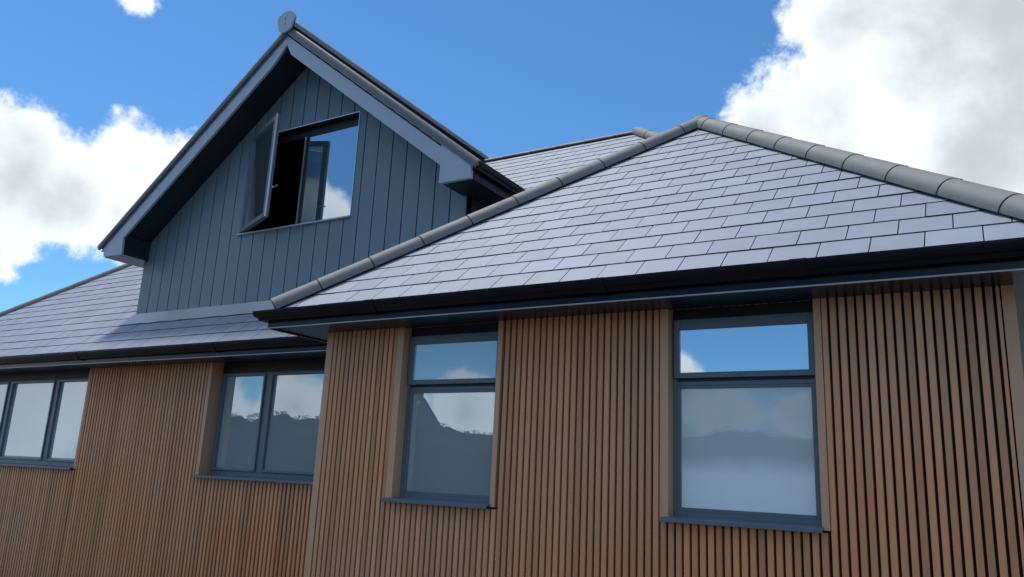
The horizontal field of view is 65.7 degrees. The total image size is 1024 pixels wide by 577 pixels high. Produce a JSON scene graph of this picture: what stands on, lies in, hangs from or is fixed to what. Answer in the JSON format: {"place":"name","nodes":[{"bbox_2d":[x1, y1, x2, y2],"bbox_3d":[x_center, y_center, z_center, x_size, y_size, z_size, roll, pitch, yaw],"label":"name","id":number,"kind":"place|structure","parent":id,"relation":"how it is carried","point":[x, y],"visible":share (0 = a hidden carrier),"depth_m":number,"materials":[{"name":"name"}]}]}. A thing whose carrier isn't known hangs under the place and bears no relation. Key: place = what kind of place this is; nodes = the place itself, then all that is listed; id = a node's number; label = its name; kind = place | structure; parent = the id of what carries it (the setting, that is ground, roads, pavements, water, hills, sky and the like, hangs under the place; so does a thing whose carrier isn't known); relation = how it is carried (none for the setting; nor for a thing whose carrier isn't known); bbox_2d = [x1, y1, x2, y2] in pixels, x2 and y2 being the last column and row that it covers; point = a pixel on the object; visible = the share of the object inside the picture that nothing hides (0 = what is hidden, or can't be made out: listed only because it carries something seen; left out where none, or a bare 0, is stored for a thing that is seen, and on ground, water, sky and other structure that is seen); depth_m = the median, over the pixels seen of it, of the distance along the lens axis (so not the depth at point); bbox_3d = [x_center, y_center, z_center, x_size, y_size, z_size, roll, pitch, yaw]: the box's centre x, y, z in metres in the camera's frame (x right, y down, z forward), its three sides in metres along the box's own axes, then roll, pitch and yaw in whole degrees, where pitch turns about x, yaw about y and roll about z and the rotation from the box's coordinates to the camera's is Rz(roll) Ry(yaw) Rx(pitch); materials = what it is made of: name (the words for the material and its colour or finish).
{"place":"outdoors","nodes":[
{"label":"outdoors","id":0,"kind":"place"},
{"bbox_2d":[0,0,1023,311],"label":"sky","id":1,"kind":"structure","parent":0,"point":[98,97],"materials":[{"name":"blue"}]},
{"label":"pavement","id":2,"kind":"structure","parent":0,"visible":0},
{"bbox_2d":[0,11,1023,576],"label":"house","id":3,"kind":"structure","parent":2,"relation":"on","point":[338,313],"depth_m":6.66,"materials":[{"name":"brown wood"}]},
{"bbox_2d":[0,369,89,469],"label":"window","id":4,"kind":"structure","parent":3,"relation":"in","point":[41,412],"depth_m":12.00,"materials":[{"name":"clear glass"}]},
{"bbox_2d":[191,358,325,484],"bbox_3d":[-2.838,1.564,9.472,2.282,1.444,0.355,-5,-16,30],"label":"window","id":5,"kind":"structure","parent":3,"relation":"in","point":[267,426],"depth_m":9.59,"materials":[{"name":"clear glass"}]},
{"bbox_2d":[237,111,360,235],"bbox_3d":[-2.950,-1.564,10.599,2.072,1.492,0.571,-5,-16,30],"label":"window","id":6,"kind":"structure","parent":3,"relation":"in","point":[330,146],"depth_m":10.62,"materials":[{"name":"glass"}]},
{"bbox_2d":[381,322,498,508],"bbox_3d":[-0.542,1.048,6.701,1.044,1.514,0.295,-5,-16,30],"label":"window","id":7,"kind":"structure","parent":3,"relation":"in","point":[447,457],"depth_m":6.72,"materials":[{"name":"clear glass"}]},
{"bbox_2d":[659,300,823,532],"bbox_3d":[1.571,0.850,5.455,1.058,1.514,0.295,-5,-16,30],"label":"window","id":8,"kind":"structure","parent":3,"relation":"in","point":[746,445],"depth_m":5.46,"materials":[{"name":"clear glass"}]}
]}

